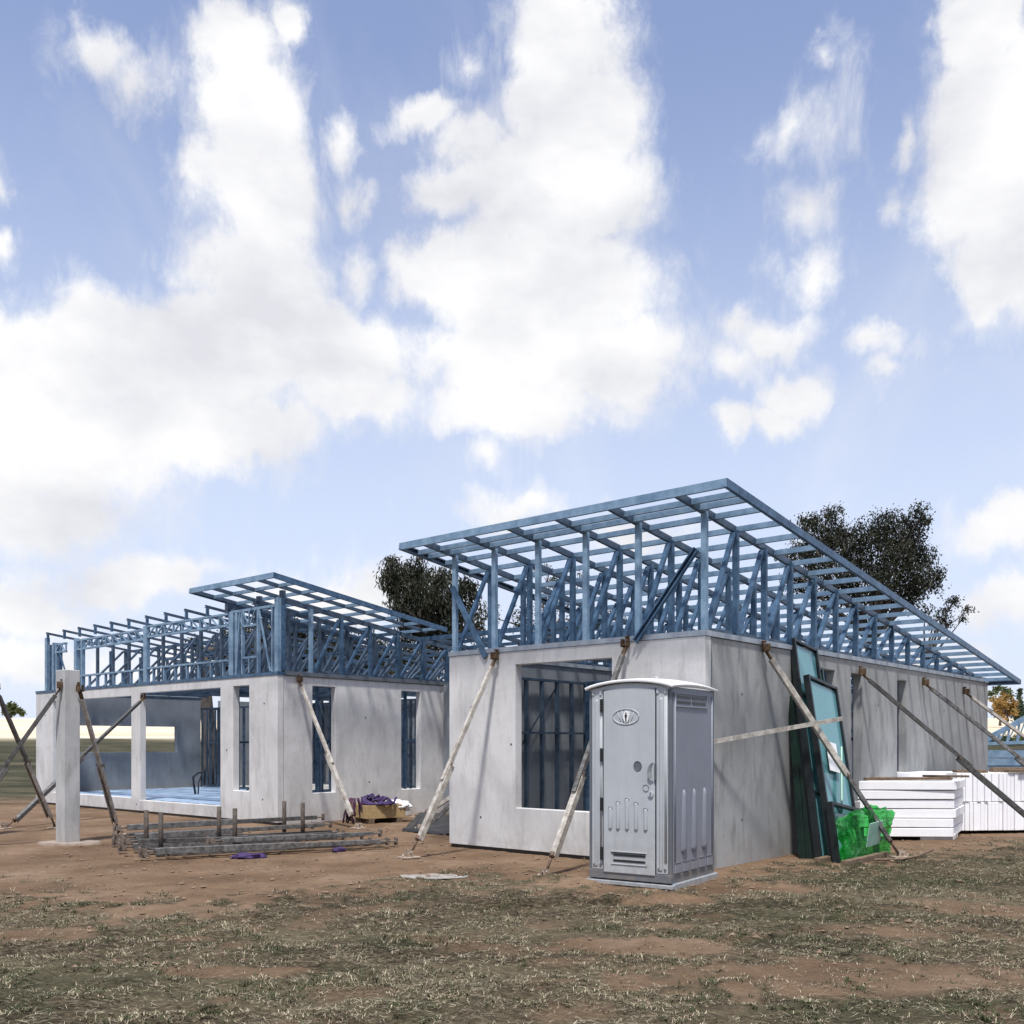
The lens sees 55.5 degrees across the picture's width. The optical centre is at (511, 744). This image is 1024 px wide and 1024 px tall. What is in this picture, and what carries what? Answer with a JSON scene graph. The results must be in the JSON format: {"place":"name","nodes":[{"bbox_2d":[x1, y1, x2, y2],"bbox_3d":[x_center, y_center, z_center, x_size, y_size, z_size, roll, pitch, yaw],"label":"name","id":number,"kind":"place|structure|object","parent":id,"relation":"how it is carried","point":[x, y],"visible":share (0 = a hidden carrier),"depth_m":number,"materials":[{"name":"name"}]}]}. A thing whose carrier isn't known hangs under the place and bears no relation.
{"place":"outdoors","nodes":[
{"label":"outdoors","id":0,"kind":"place"},
{"bbox_2d":[0,827,1021,967],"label":"gravel","id":1,"kind":"structure","parent":0,"point":[891,920],"depth_m":11.19,"materials":[{"name":"gravel"}]},
{"bbox_2d":[0,718,1023,1023],"bbox_3d":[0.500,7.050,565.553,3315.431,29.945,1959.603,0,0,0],"label":"ground","id":2,"kind":"structure","parent":0,"point":[20,846],"depth_m":8.54,"materials":[{"name":"brown soil"}]},
{"bbox_2d":[1,701,26,717],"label":"lone tree","id":3,"kind":"object","parent":2,"relation":"on","point":[13,708],"visible":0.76,"depth_m":239.07,"materials":[{"name":"green plant"}]},
{"bbox_2d":[0,688,55,828],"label":"raking prop","id":4,"kind":"object","parent":2,"relation":"on","point":[36,785],"visible":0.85,"depth_m":17.96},
{"bbox_2d":[0,679,62,781],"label":"raking prop","id":5,"kind":"object","parent":2,"relation":"on","point":[4,769],"visible":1,"depth_m":15.57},
{"bbox_2d":[37,669,101,845],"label":"concrete column","id":6,"kind":"structure","parent":2,"relation":"on","point":[67,766],"depth_m":15.79,"materials":[{"name":"concrete"}]},
{"bbox_2d":[0,693,145,828],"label":"raking prop","id":7,"kind":"object","parent":2,"relation":"on","point":[29,807],"visible":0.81,"depth_m":19.99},
{"bbox_2d":[76,682,125,835],"bbox_3d":[-6.983,0.303,16.589,0.213,2.627,1.708,0,0,0],"label":"raking prop","id":8,"kind":"object","parent":2,"relation":"on","point":[100,768],"visible":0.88,"depth_m":16.50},
{"bbox_2d":[144,801,304,850],"bbox_3d":[-4.450,1.315,15.491,0.872,0.650,3.038,0,0,33],"label":"prop rack","id":9,"kind":"object","parent":2,"relation":"on","point":[160,827],"visible":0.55,"depth_m":14.99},
{"bbox_2d":[112,822,313,839],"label":"spare prop","id":10,"kind":"object","parent":9,"relation":"on","point":[115,836],"visible":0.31,"depth_m":15.86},
{"bbox_2d":[113,813,324,832],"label":"spare prop","id":11,"kind":"object","parent":10,"relation":"on","point":[189,824],"visible":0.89,"depth_m":16.65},
{"bbox_2d":[120,820,332,841],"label":"spare prop","id":12,"kind":"object","parent":9,"relation":"on","point":[184,833],"visible":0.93,"depth_m":15.94,"materials":[{"name":"metal"}]},
{"bbox_2d":[118,832,344,852],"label":"spare prop","id":13,"kind":"object","parent":9,"relation":"on","point":[135,846],"visible":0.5,"depth_m":14.76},
{"bbox_2d":[122,836,363,846],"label":"spare prop","id":14,"kind":"object","parent":9,"relation":"on","point":[126,841],"visible":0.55,"depth_m":14.31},
{"bbox_2d":[138,837,388,857],"bbox_3d":[-3.541,1.490,14.255,3.621,0.140,0.160,0,0,-27],"label":"spare prop","id":15,"kind":"object","parent":9,"relation":"on","point":[222,848],"visible":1,"depth_m":14.08,"materials":[{"name":"metal"}]},
{"bbox_2d":[112,828,339,846],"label":"spare prop","id":16,"kind":"object","parent":2,"relation":"on","point":[114,842],"visible":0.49,"depth_m":16.41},
{"bbox_2d":[118,830,344,844],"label":"spare prop","id":17,"kind":"object","parent":2,"relation":"on","point":[343,831],"visible":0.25,"depth_m":16.02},
{"bbox_2d":[35,572,451,824],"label":"house wing","id":18,"kind":"structure","parent":2,"relation":"on","point":[381,737],"depth_m":21.93,"materials":[{"name":"concrete"}]},
{"bbox_2d":[80,786,314,804],"bbox_3d":[-7.115,1.319,25.104,10.500,0.026,5.000,0,0,41],"label":"floor sheet","id":19,"kind":"object","parent":18,"relation":"on","point":[208,795],"visible":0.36,"depth_m":25.60,"materials":[{"name":"blue plastic"}]},
{"bbox_2d":[230,604,273,674],"bbox_3d":[-5.301,-2.137,20.018,1.700,1.355,0.089,0,0,41],"label":"upper window frame","id":20,"kind":"structure","parent":18,"relation":"in","point":[239,614],"depth_m":20.08,"materials":[{"name":"blue metal"}]},
{"bbox_2d":[230,852,266,858],"bbox_3d":[-3.747,1.581,13.799,0.547,0.098,0.263,0,0,-23],"label":"lifting sling","id":21,"kind":"object","parent":2,"relation":"on","point":[243,855],"visible":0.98,"depth_m":13.74,"materials":[{"name":"purple fabric"}]},
{"bbox_2d":[141,837,371,857],"bbox_3d":[-3.791,1.570,14.755,3.492,0.140,0.160,0,0,-30],"label":"spare prop","id":22,"kind":"object","parent":2,"relation":"on","point":[369,838],"visible":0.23,"depth_m":13.98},
{"bbox_2d":[165,837,397,857],"bbox_3d":[-3.366,1.540,14.580,3.465,0.140,0.160,0,0,-27],"label":"spare prop","id":23,"kind":"object","parent":2,"relation":"on","point":[395,840],"visible":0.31,"depth_m":14.36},
{"bbox_2d":[205,829,381,845],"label":"spare prop","id":24,"kind":"object","parent":23,"relation":"on","point":[208,840],"visible":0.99,"depth_m":14.56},
{"bbox_2d":[184,616,443,786],"bbox_3d":[-6.496,-1.566,32.943,8.877,6.618,4.115,0,0,0],"label":"steel frame","id":25,"kind":"object","parent":2,"relation":"on","point":[207,702],"visible":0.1,"depth_m":32.74,"materials":[{"name":"blue metal"}]},
{"bbox_2d":[297,674,366,828],"bbox_3d":[-3.603,0.095,19.196,1.937,3.051,0.200,0,0,38],"label":"raking prop","id":26,"kind":"object","parent":2,"relation":"on","point":[338,782],"visible":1,"depth_m":19.14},
{"bbox_2d":[342,798,364,822],"bbox_3d":[-3.228,1.349,19.888,0.450,0.514,0.343,0,0,10],"label":"lifting sling","id":27,"kind":"object","parent":2,"relation":"on","point":[352,801],"visible":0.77,"depth_m":19.84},
{"bbox_2d":[350,802,404,823],"bbox_3d":[-2.862,1.435,20.397,0.895,0.370,0.990,0,0,-36],"label":"pine crate","id":28,"kind":"object","parent":2,"relation":"on","point":[370,814],"visible":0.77,"depth_m":20.01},
{"bbox_2d":[361,793,396,805],"bbox_3d":[-2.755,1.132,20.053,0.750,0.242,0.395,0,0,0],"label":"lifting sling","id":29,"kind":"object","parent":28,"relation":"on","point":[371,801],"visible":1,"depth_m":20.06,"materials":[{"name":"purple fabric"}]},
{"bbox_2d":[392,799,412,810],"bbox_3d":[-2.413,1.278,20.407,0.688,0.254,0.480,0,0,0],"label":"white bag","id":30,"kind":"object","parent":28,"relation":"in","point":[406,805],"visible":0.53,"depth_m":20.29,"materials":[{"name":"plastic"}]},
{"bbox_2d":[402,812,448,834],"bbox_3d":[-1.089,1.545,18.807,4.500,0.177,2.402,0,0,41],"label":"black sheet","id":31,"kind":"object","parent":2,"relation":"on","point":[440,825],"visible":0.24,"depth_m":18.77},
{"bbox_2d":[415,804,448,828],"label":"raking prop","id":32,"kind":"object","parent":31,"relation":"on","point":[440,814],"visible":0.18,"depth_m":18.23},
{"bbox_2d":[409,796,448,817],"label":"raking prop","id":33,"kind":"object","parent":2,"relation":"on","point":[443,801],"visible":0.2,"depth_m":21.20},
{"bbox_2d":[372,554,487,651],"bbox_3d":[-2.896,-2.837,35.770,4.508,9.001,3.453,0,0,0],"label":"gum tree","id":34,"kind":"object","parent":2,"relation":"on","point":[413,601],"visible":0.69,"depth_m":35.17,"materials":[{"name":"green plant"}]},
{"bbox_2d":[400,873,466,878],"bbox_3d":[-0.940,1.624,11.905,0.871,0.037,0.447,0,0,0],"label":"cement spill","id":35,"kind":"object","parent":2,"relation":"on","point":[440,876],"visible":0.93,"depth_m":11.90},
{"bbox_2d":[397,649,498,858],"bbox_3d":[-0.891,0.087,14.215,1.707,3.052,0.200,0,0,-37],"label":"raking prop","id":36,"kind":"object","parent":2,"relation":"on","point":[438,795],"visible":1,"depth_m":14.15,"materials":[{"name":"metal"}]},
{"bbox_2d":[416,619,629,813],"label":"house wing","id":37,"kind":"structure","parent":2,"relation":"on","point":[443,640],"depth_m":21.97,"materials":[{"name":"concrete"}]},
{"bbox_2d":[482,563,626,642],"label":"gum tree","id":38,"kind":"object","parent":2,"relation":"on","point":[553,578],"visible":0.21,"depth_m":44.14,"materials":[{"name":"green plant"}]},
{"bbox_2d":[537,636,629,874],"bbox_3d":[0.936,0.088,12.526,0.200,3.116,1.838,0,0,44],"label":"raking prop","id":39,"kind":"object","parent":2,"relation":"on","point":[578,785],"visible":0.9,"depth_m":12.36,"materials":[{"name":"metal"}]},
{"bbox_2d":[585,677,717,890],"bbox_3d":[1.665,0.438,11.563,1.137,2.425,1.293,0,0,34],"label":"portable toilet","id":40,"kind":"object","parent":2,"relation":"on","point":[651,779],"visible":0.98,"depth_m":11.09,"materials":[{"name":"plastic"}]},
{"bbox_2d":[600,688,655,875],"bbox_3d":[1.316,0.415,11.067,0.705,2.120,0.079,0,0,34],"label":"door","id":41,"kind":"structure","parent":40,"relation":"in","point":[627,754],"depth_m":11.05,"materials":[{"name":"grey plastic"}]},
{"bbox_2d":[399,478,1020,868],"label":"house wing","id":42,"kind":"structure","parent":2,"relation":"on","point":[519,756],"depth_m":14.83,"materials":[{"name":"concrete"}]},
{"bbox_2d":[714,717,841,743],"bbox_3d":[3.591,-0.193,13.114,2.631,0.404,0.012,0,0,-33],"label":"tie bar","id":43,"kind":"object","parent":42,"relation":"attached to","point":[770,731],"visible":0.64,"depth_m":13.09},
{"bbox_2d":[788,696,805,858],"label":"window frame","id":44,"kind":"object","parent":2,"relation":"on","point":[797,793],"visible":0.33,"depth_m":14.01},
{"bbox_2d":[790,683,810,858],"bbox_3d":[4.468,0.438,14.385,0.559,2.689,1.348,0,0,41],"label":"window frame","id":45,"kind":"object","parent":2,"relation":"on","point":[806,836],"visible":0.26,"depth_m":13.93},
{"bbox_2d":[791,679,814,858],"bbox_3d":[4.511,0.320,14.374,0.644,2.926,1.387,0,0,41],"label":"window frame","id":46,"kind":"object","parent":2,"relation":"on","point":[810,833],"visible":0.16,"depth_m":13.84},
{"bbox_2d":[792,667,824,773],"bbox_3d":[4.538,0.228,14.345,0.729,3.111,1.419,0,0,41],"label":"window frame","id":47,"kind":"object","parent":2,"relation":"on","point":[822,673],"visible":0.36,"depth_m":14.97,"materials":[{"name":"black metal"}]},
{"bbox_2d":[762,640,908,857],"bbox_3d":[4.579,0.081,13.701,2.196,3.061,0.200,0,0,-7],"label":"raking prop","id":48,"kind":"object","parent":2,"relation":"on","point":[805,711],"visible":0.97,"depth_m":13.65,"materials":[{"name":"metal"}]},
{"bbox_2d":[814,851,888,866],"bbox_3d":[4.757,1.585,13.613,0.500,0.070,1.500,0,0,41],"label":"bearer","id":49,"kind":"object","parent":2,"relation":"on","point":[848,862],"visible":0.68,"depth_m":13.32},
{"bbox_2d":[790,638,828,857],"bbox_3d":[4.456,0.093,14.225,0.762,3.332,1.290,0,0,41],"label":"window frame","id":50,"kind":"object","parent":49,"relation":"on","point":[804,661],"visible":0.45,"depth_m":14.01,"materials":[{"name":"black glass"}]},
{"bbox_2d":[803,674,861,860],"bbox_3d":[4.684,0.384,14.152,0.702,2.810,1.399,0,0,41],"label":"window frame","id":51,"kind":"object","parent":49,"relation":"on","point":[823,700],"visible":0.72,"depth_m":14.16,"materials":[{"name":"dark painted metal"},{"name":"aqua glass"}]},
{"bbox_2d":[825,801,879,862],"bbox_3d":[4.929,1.330,13.978,0.268,1.082,1.614,0,0,43],"label":"window frame","id":52,"kind":"object","parent":2,"relation":"on","point":[830,812],"visible":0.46,"depth_m":13.48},
{"bbox_2d":[774,499,951,650],"bbox_3d":[13.485,-4.022,37.917,7.274,11.030,4.645,0,0,0],"label":"gum tree","id":53,"kind":"object","parent":2,"relation":"on","point":[901,547],"visible":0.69,"depth_m":37.37,"materials":[{"name":"green plant"}]},
{"bbox_2d":[836,807,893,857],"bbox_3d":[5.049,1.242,13.811,0.203,0.779,1.731,8,5,43],"label":"wrapped bundle","id":54,"kind":"object","parent":2,"relation":"on","point":[887,821],"visible":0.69,"depth_m":13.64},
{"bbox_2d":[866,820,883,846],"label":"glass sheet","id":55,"kind":"object","parent":54,"relation":"on","point":[874,835],"visible":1,"depth_m":13.69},
{"bbox_2d":[873,848,933,860],"bbox_3d":[5.519,1.555,13.594,1.406,0.105,0.115,0,0,-35],"label":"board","id":56,"kind":"object","parent":2,"relation":"on","point":[901,859],"visible":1,"depth_m":13.45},
{"bbox_2d":[920,832,957,839],"bbox_3d":[7.273,1.570,16.545,0.501,0.110,0.843,0,0,30],"label":"foam block","id":57,"kind":"object","parent":2,"relation":"on","point":[940,838],"depth_m":16.29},
{"bbox_2d":[864,823,961,836],"bbox_3d":[6.993,1.476,16.896,2.170,0.142,1.341,0,0,0],"label":"foam block","id":58,"kind":"object","parent":57,"relation":"on","point":[921,832],"depth_m":16.27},
{"bbox_2d":[859,814,961,827],"bbox_3d":[6.929,1.319,16.900,2.311,0.142,1.332,0,0,0],"label":"foam block","id":59,"kind":"object","parent":58,"relation":"on","point":[926,822],"depth_m":16.27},
{"bbox_2d":[860,805,963,817],"bbox_3d":[6.986,1.161,16.931,2.311,0.142,1.335,0,0,0],"label":"foam block","id":60,"kind":"object","parent":59,"relation":"on","point":[923,813],"depth_m":16.30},
{"bbox_2d":[857,796,962,808],"bbox_3d":[6.962,1.004,16.928,2.312,0.142,1.314,0,0,0],"label":"foam block","id":61,"kind":"object","parent":60,"relation":"on","point":[922,803],"depth_m":16.31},
{"bbox_2d":[858,788,962,798],"bbox_3d":[6.959,0.848,16.912,2.312,0.142,1.315,0,0,0],"label":"foam block","id":62,"kind":"object","parent":61,"relation":"on","point":[912,794],"depth_m":16.29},
{"bbox_2d":[859,779,964,789],"bbox_3d":[6.982,0.691,16.898,2.231,0.142,1.291,0,0,4],"label":"foam block","id":63,"kind":"object","parent":62,"relation":"on","point":[954,784],"depth_m":16.28,"materials":[{"name":"plastic"}]},
{"bbox_2d":[864,777,949,779],"bbox_3d":[6.638,0.578,16.359,1.380,0.045,0.100,0,0,3],"label":"timber board","id":64,"kind":"object","parent":63,"relation":"on","point":[906,778],"visible":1,"depth_m":16.31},
{"bbox_2d":[897,771,945,776],"bbox_3d":[7.363,1.067,18.386,1.240,1.105,1.040,0,0,-6],"label":"foam block","id":65,"kind":"object","parent":64,"relation":"on","point":[911,774],"depth_m":17.87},
{"bbox_2d":[922,775,968,776],"bbox_3d":[7.348,0.538,16.474,0.750,0.035,0.110,0,0,0],"label":"timber board","id":66,"kind":"object","parent":63,"relation":"on","point":[945,775],"visible":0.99,"depth_m":16.42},
{"bbox_2d":[859,666,1023,817],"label":"raking prop","id":67,"kind":"object","parent":2,"relation":"on","point":[964,762],"visible":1,"depth_m":16.09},
{"bbox_2d":[918,595,979,663],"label":"gum tree","id":68,"kind":"object","parent":2,"relation":"on","point":[943,621],"visible":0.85,"depth_m":40.97,"materials":[{"name":"green plant"}]},
{"bbox_2d":[964,802,968,830],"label":"foam sheet","id":69,"kind":"object","parent":2,"relation":"on","point":[966,816],"visible":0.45,"depth_m":17.57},
{"bbox_2d":[932,771,969,801],"bbox_3d":[8.170,0.780,18.150,0.078,0.516,1.200,0,0,-6],"label":"foam sheet","id":70,"kind":"object","parent":69,"relation":"on","point":[967,789],"visible":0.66,"depth_m":17.55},
{"bbox_2d":[969,802,972,830],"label":"foam sheet","id":71,"kind":"object","parent":2,"relation":"on","point":[970,816],"visible":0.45,"depth_m":17.57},
{"bbox_2d":[922,677,1023,766],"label":"raking prop","id":72,"kind":"object","parent":2,"relation":"on","point":[1019,759],"visible":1,"depth_m":18.74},
{"bbox_2d":[973,802,976,830],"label":"foam sheet","id":73,"kind":"object","parent":2,"relation":"on","point":[974,816],"visible":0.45,"depth_m":17.57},
{"bbox_2d":[940,771,976,801],"bbox_3d":[8.316,0.780,18.170,0.066,0.516,1.200,0,0,-6],"label":"foam sheet","id":74,"kind":"object","parent":73,"relation":"on","point":[974,788],"visible":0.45,"depth_m":17.57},
{"bbox_2d":[977,802,980,830],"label":"foam sheet","id":75,"kind":"object","parent":2,"relation":"on","point":[978,816],"visible":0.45,"depth_m":17.60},
{"bbox_2d":[943,771,980,801],"bbox_3d":[8.392,0.780,18.177,0.073,0.516,1.200,0,0,-6],"label":"foam sheet","id":76,"kind":"object","parent":75,"relation":"on","point":[978,790],"visible":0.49,"depth_m":17.58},
{"bbox_2d":[980,802,983,830],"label":"foam sheet","id":77,"kind":"object","parent":2,"relation":"on","point":[982,816],"visible":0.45,"depth_m":17.61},
{"bbox_2d":[948,771,983,801],"bbox_3d":[8.464,0.780,18.209,0.062,0.516,1.200,0,0,-6],"label":"foam sheet","id":78,"kind":"object","parent":77,"relation":"on","point":[982,792],"visible":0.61,"depth_m":17.61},
{"bbox_2d":[984,802,986,830],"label":"foam sheet","id":79,"kind":"object","parent":2,"relation":"on","point":[985,816],"visible":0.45,"depth_m":17.62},
{"bbox_2d":[951,771,987,801],"bbox_3d":[8.533,0.780,18.194,0.058,0.516,1.200,0,0,-6],"label":"foam sheet","id":80,"kind":"object","parent":79,"relation":"on","point":[985,790],"visible":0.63,"depth_m":17.60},
{"bbox_2d":[987,802,991,830],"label":"foam sheet","id":81,"kind":"object","parent":2,"relation":"on","point":[989,816],"visible":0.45,"depth_m":17.61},
{"bbox_2d":[988,773,990,801],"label":"foam sheet","id":82,"kind":"object","parent":81,"relation":"on","point":[989,790],"visible":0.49,"depth_m":17.63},
{"bbox_2d":[952,770,987,772],"bbox_3d":[8.346,0.491,17.707,0.620,0.051,0.140,1,0,-7],"label":"timber board","id":83,"kind":"object","parent":82,"relation":"on","point":[967,771],"visible":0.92,"depth_m":17.63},
{"bbox_2d":[963,687,1023,738],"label":"raking prop","id":84,"kind":"object","parent":2,"relation":"on","point":[993,713],"visible":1,"depth_m":20.67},
{"bbox_2d":[992,802,994,830],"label":"foam sheet","id":85,"kind":"object","parent":2,"relation":"on","point":[993,816],"visible":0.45,"depth_m":17.62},
{"bbox_2d":[991,773,994,801],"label":"foam sheet","id":86,"kind":"object","parent":85,"relation":"on","point":[992,782],"visible":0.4,"depth_m":17.62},
{"bbox_2d":[995,802,998,829],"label":"foam sheet","id":87,"kind":"object","parent":2,"relation":"on","point":[996,815],"visible":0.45,"depth_m":17.64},
{"bbox_2d":[999,802,1001,829],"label":"foam sheet","id":88,"kind":"object","parent":2,"relation":"on","point":[1000,815],"visible":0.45,"depth_m":17.65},
{"bbox_2d":[988,772,1002,801],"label":"foam sheet","id":89,"kind":"object","parent":88,"relation":"on","point":[1000,781],"visible":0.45,"depth_m":17.63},
{"bbox_2d":[988,685,1015,725],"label":"leafy tree","id":90,"kind":"object","parent":2,"relation":"on","point":[997,689],"visible":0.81,"depth_m":121.87,"materials":[{"name":"green plant"}]},
{"bbox_2d":[998,801,1006,830],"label":"foam sheet","id":91,"kind":"object","parent":2,"relation":"on","point":[1004,816],"visible":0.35,"depth_m":17.63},
{"bbox_2d":[990,772,1006,801],"bbox_3d":[8.885,0.780,18.231,0.063,0.516,1.200,0,0,-6],"label":"foam sheet","id":92,"kind":"object","parent":91,"relation":"on","point":[1005,783],"visible":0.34,"depth_m":17.64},
{"bbox_2d":[988,692,1019,725],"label":"autumn tree","id":93,"kind":"object","parent":2,"relation":"on","point":[1004,706],"visible":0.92,"depth_m":109.24,"materials":[{"name":"orange plant"}]},
{"bbox_2d":[988,758,1020,764],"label":"steel frame","id":94,"kind":"object","parent":2,"relation":"on","point":[1001,761],"visible":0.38,"depth_m":23.18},
{"bbox_2d":[988,750,1023,756],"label":"steel frame","id":95,"kind":"object","parent":94,"relation":"on","point":[998,753],"visible":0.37,"depth_m":23.20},
{"bbox_2d":[988,716,1023,744],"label":"roof truss piece","id":96,"kind":"object","parent":95,"relation":"on","point":[1004,729],"visible":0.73,"depth_m":23.50,"materials":[{"name":"blue metal"}]},
{"bbox_2d":[1007,804,1010,829],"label":"foam sheet","id":97,"kind":"object","parent":2,"relation":"on","point":[1008,817],"visible":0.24,"depth_m":17.64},
{"bbox_2d":[994,772,1010,798],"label":"foam sheet","id":98,"kind":"object","parent":97,"relation":"on","point":[1009,785],"visible":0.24,"depth_m":17.64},
{"bbox_2d":[1011,808,1013,829],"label":"foam sheet","id":99,"kind":"object","parent":2,"relation":"on","point":[1012,818],"visible":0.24,"depth_m":17.65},
{"bbox_2d":[998,772,1013,800],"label":"foam sheet","id":100,"kind":"object","parent":99,"relation":"on","point":[1012,786],"visible":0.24,"depth_m":17.65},
{"bbox_2d":[1014,802,1017,829],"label":"foam sheet","id":101,"kind":"object","parent":2,"relation":"on","point":[1015,820],"visible":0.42,"depth_m":17.64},
{"bbox_2d":[1002,772,1017,801],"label":"foam sheet","id":102,"kind":"object","parent":101,"relation":"on","point":[1015,787],"visible":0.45,"depth_m":17.65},
{"bbox_2d":[1010,688,1023,721],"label":"conifer","id":103,"kind":"object","parent":2,"relation":"on","point":[1020,706],"visible":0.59,"depth_m":149.74,"materials":[{"name":"green plant"}]},
{"bbox_2d":[1014,801,1020,829],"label":"foam sheet","id":104,"kind":"object","parent":2,"relation":"on","point":[1019,819],"visible":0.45,"depth_m":17.67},
{"bbox_2d":[1005,772,1020,800],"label":"foam sheet","id":105,"kind":"object","parent":104,"relation":"on","point":[1019,786],"visible":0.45,"depth_m":17.69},
{"bbox_2d":[1017,801,1023,829],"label":"foam sheet","id":106,"kind":"object","parent":2,"relation":"on","point":[1022,818],"visible":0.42,"depth_m":17.70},
{"bbox_2d":[988,771,1023,800],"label":"foam sheet","id":107,"kind":"object","parent":106,"relation":"on","point":[1022,786],"visible":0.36,"depth_m":17.69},
{"bbox_2d":[0,837,1023,1023],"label":"grass","id":108,"kind":"structure","parent":0,"point":[961,1010],"depth_m":7.46,"materials":[{"name":"plant"}]},
{"bbox_2d":[0,0,1023,719],"label":"sky","id":109,"kind":"structure","parent":0,"point":[307,291],"materials":[{"name":"blue"}]},
{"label":"steel frame","id":110,"kind":"object","parent":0,"visible":0},
{"bbox_2d":[988,765,1022,770],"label":"steel frame","id":111,"kind":"object","parent":110,"relation":"on","point":[1004,766],"visible":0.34,"depth_m":23.64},
{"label":"foam sheet","id":112,"kind":"object","parent":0,"visible":0},
{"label":"foam sheet","id":113,"kind":"object","parent":112,"relation":"on","visible":0},
{"bbox_2d":[989,767,1023,771],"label":"timber board","id":114,"kind":"object","parent":113,"relation":"on","point":[996,769],"visible":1,"depth_m":17.94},
{"bbox_2d":[1004,769,1023,772],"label":"timber board","id":115,"kind":"object","parent":113,"relation":"on","point":[1014,770],"visible":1,"depth_m":17.62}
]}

